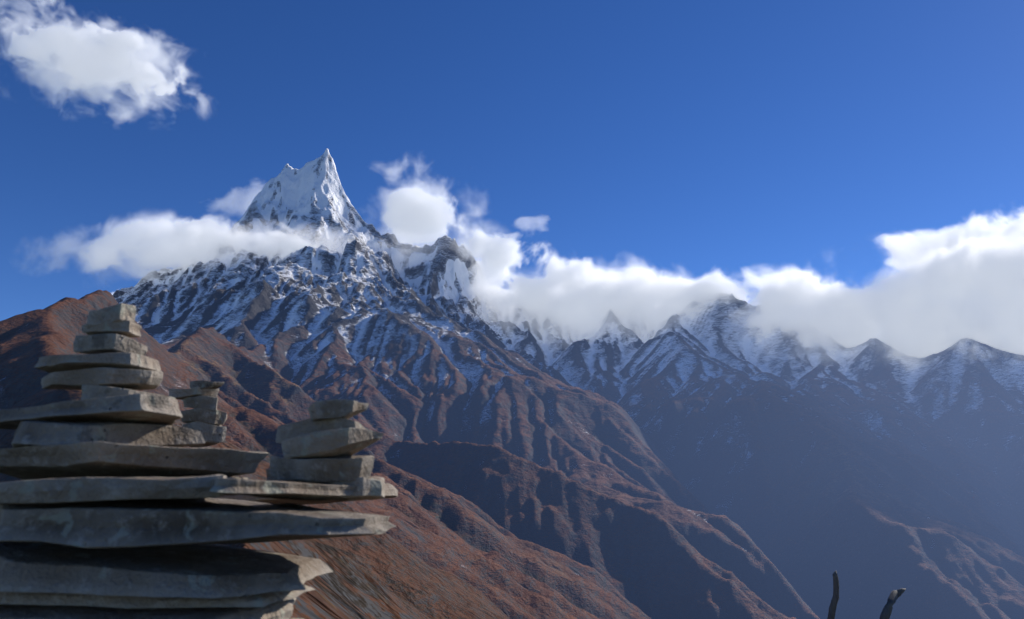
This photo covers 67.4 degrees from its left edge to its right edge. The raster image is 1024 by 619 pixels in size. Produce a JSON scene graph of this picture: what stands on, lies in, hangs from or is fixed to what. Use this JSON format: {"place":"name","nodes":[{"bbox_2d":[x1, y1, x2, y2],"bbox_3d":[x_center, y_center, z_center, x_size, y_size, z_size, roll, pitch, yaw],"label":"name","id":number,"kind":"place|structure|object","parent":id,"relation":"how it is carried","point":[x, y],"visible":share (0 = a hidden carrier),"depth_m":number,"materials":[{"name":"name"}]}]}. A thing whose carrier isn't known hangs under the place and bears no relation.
{"place":"outdoors","nodes":[
{"label":"outdoors","id":0,"kind":"place"},
{"bbox_2d":[216,483,397,504],"bbox_3d":[-0.466,0.425,1.756,0.369,0.063,0.573,0,-13,2],"label":"stone","id":1,"kind":"object","parent":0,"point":[391,490],"visible":0.27,"depth_m":1.76,"materials":[{"name":"stone"}]},
{"bbox_2d":[0,148,1023,618],"bbox_3d":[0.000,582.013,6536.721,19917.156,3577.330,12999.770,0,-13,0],"label":"mountain","id":2,"kind":"structure","parent":0,"point":[708,456],"depth_m":2877.91,"materials":[{"name":"brown stone"}]},
{"bbox_2d":[827,571,838,618],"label":"dead branch","id":3,"kind":"object","parent":2,"relation":"on","point":[833,607],"visible":1,"depth_m":3.59,"materials":[{"name":"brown wood"}]},
{"bbox_2d":[879,588,905,618],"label":"dead branch","id":4,"kind":"object","parent":2,"relation":"on","point":[893,597],"visible":1,"depth_m":3.62,"materials":[{"name":"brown wood"}]},
{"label":"stone","id":5,"kind":"object","parent":2,"relation":"on","visible":0},
{"label":"stone","id":6,"kind":"object","parent":5,"relation":"on","visible":0},
{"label":"stone","id":7,"kind":"object","parent":6,"relation":"on","visible":0},
{"bbox_2d":[0,598,295,618],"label":"stone","id":8,"kind":"object","parent":7,"relation":"on","point":[280,610],"visible":0.23,"depth_m":1.07,"materials":[{"name":"stone"}]},
{"bbox_2d":[0,585,314,607],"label":"stone","id":9,"kind":"object","parent":8,"relation":"on","point":[254,600],"visible":0.15,"depth_m":1.05,"materials":[{"name":"stone"}]},
{"bbox_2d":[0,542,332,597],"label":"stone","id":10,"kind":"object","parent":9,"relation":"on","point":[205,571],"visible":0.81,"depth_m":1.08,"materials":[{"name":"stone"}]},
{"bbox_2d":[0,498,395,548],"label":"stone","id":11,"kind":"object","parent":10,"relation":"on","point":[128,523],"visible":0.91,"depth_m":1.05,"materials":[{"name":"stone"}]},
{"bbox_2d":[0,474,247,503],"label":"stone","id":12,"kind":"object","parent":11,"relation":"on","point":[62,490],"visible":0.94,"depth_m":1.04,"materials":[{"name":"stone"}]},
{"bbox_2d":[0,441,269,479],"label":"stone","id":13,"kind":"object","parent":12,"relation":"on","point":[92,459],"visible":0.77,"depth_m":1.20,"materials":[{"name":"stone"}]},
{"bbox_2d":[12,420,204,447],"bbox_3d":[-0.720,0.217,1.300,0.256,0.054,0.282,-9,-16,33],"label":"stone","id":14,"kind":"object","parent":13,"relation":"on","point":[39,432],"visible":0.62,"depth_m":1.22,"materials":[{"name":"stone"}]},
{"bbox_2d":[0,393,182,429],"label":"stone","id":15,"kind":"object","parent":14,"relation":"on","point":[144,408],"visible":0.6,"depth_m":1.20,"materials":[{"name":"stone"}]},
{"bbox_2d":[81,385,175,399],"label":"stone","id":16,"kind":"object","parent":15,"relation":"on","point":[92,391],"visible":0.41,"depth_m":1.23,"materials":[{"name":"stone"}]},
{"bbox_2d":[41,367,162,389],"bbox_3d":[-0.691,0.121,1.302,0.191,0.033,0.134,-2,-13,8],"label":"stone","id":17,"kind":"object","parent":16,"relation":"on","point":[134,379],"visible":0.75,"depth_m":1.25,"materials":[{"name":"stone"}]},
{"bbox_2d":[34,352,160,372],"bbox_3d":[-0.692,0.098,1.300,0.186,0.032,0.144,0,-13,-7],"label":"stone","id":18,"kind":"object","parent":17,"relation":"on","point":[69,362],"visible":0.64,"depth_m":1.25,"materials":[{"name":"stone"}]},
{"bbox_2d":[73,333,146,354],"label":"stone","id":19,"kind":"object","parent":18,"relation":"on","point":[99,343],"visible":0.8,"depth_m":1.27,"materials":[{"name":"stone"}]},
{"bbox_2d":[82,321,141,337],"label":"stone","id":20,"kind":"object","parent":19,"relation":"on","point":[130,329],"visible":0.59,"depth_m":1.28,"materials":[{"name":"stone"}]},
{"bbox_2d":[86,303,135,325],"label":"stone","id":21,"kind":"object","parent":20,"relation":"on","point":[120,312],"visible":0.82,"depth_m":1.28,"materials":[{"name":"stone"}]},
{"bbox_2d":[182,421,226,446],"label":"stone","id":22,"kind":"object","parent":13,"relation":"on","point":[214,434],"visible":0.73,"depth_m":1.87,"materials":[{"name":"stone"}]},
{"bbox_2d":[181,408,226,424],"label":"stone","id":23,"kind":"object","parent":22,"relation":"on","point":[217,417],"visible":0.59,"depth_m":1.87,"materials":[{"name":"stone"}]},
{"bbox_2d":[183,395,217,410],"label":"stone","id":24,"kind":"object","parent":23,"relation":"on","point":[206,402],"visible":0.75,"depth_m":1.87,"materials":[{"name":"stone"}]},
{"bbox_2d":[169,387,218,399],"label":"stone","id":25,"kind":"object","parent":24,"relation":"on","point":[181,394],"visible":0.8,"depth_m":1.87,"materials":[{"name":"stone"}]},
{"bbox_2d":[189,380,223,388],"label":"stone","id":26,"kind":"object","parent":25,"relation":"on","point":[202,384],"visible":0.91,"depth_m":1.88,"materials":[{"name":"stone"}]},
{"bbox_2d":[209,478,354,500],"bbox_3d":[-0.352,0.284,1.211,0.176,0.030,0.397,-1,-15,13],"label":"stone","id":27,"kind":"object","parent":11,"relation":"on","point":[288,490],"visible":0.78,"depth_m":1.12,"materials":[{"name":"stone"}]},
{"bbox_2d":[266,468,284,480],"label":"stone","id":28,"kind":"object","parent":27,"relation":"on","point":[270,477],"visible":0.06,"depth_m":1.26,"materials":[{"name":"stone"}]},
{"bbox_2d":[270,455,373,483],"bbox_3d":[-0.319,0.268,1.285,0.166,0.048,0.123,4,-14,-18],"label":"stone","id":29,"kind":"object","parent":27,"relation":"on","point":[330,469],"visible":0.82,"depth_m":1.24,"materials":[{"name":"stone"}]},
{"bbox_2d":[282,428,383,458],"bbox_3d":[-0.312,0.225,1.273,0.166,0.052,0.113,-7,-15,29],"label":"stone","id":30,"kind":"object","parent":29,"relation":"on","point":[337,442],"visible":0.87,"depth_m":1.23,"materials":[{"name":"stone"}]},
{"bbox_2d":[276,417,365,443],"bbox_3d":[-0.313,0.205,1.296,0.149,0.050,0.076,-2,-15,13],"label":"stone","id":31,"kind":"object","parent":30,"relation":"on","point":[294,429],"visible":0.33,"depth_m":1.27,"materials":[{"name":"stone"}]},
{"bbox_2d":[308,399,368,421],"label":"stone","id":32,"kind":"object","parent":31,"relation":"on","point":[332,408],"visible":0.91,"depth_m":1.25,"materials":[{"name":"stone"}]},
{"bbox_2d":[324,476,384,500],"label":"stone","id":33,"kind":"object","parent":27,"relation":"on","point":[371,488],"visible":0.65,"depth_m":1.26,"materials":[{"name":"stone"}]},
{"bbox_2d":[0,0,1023,357],"label":"sky","id":34,"kind":"structure","parent":0,"point":[857,166],"materials":[{"name":"blue"}]}
]}

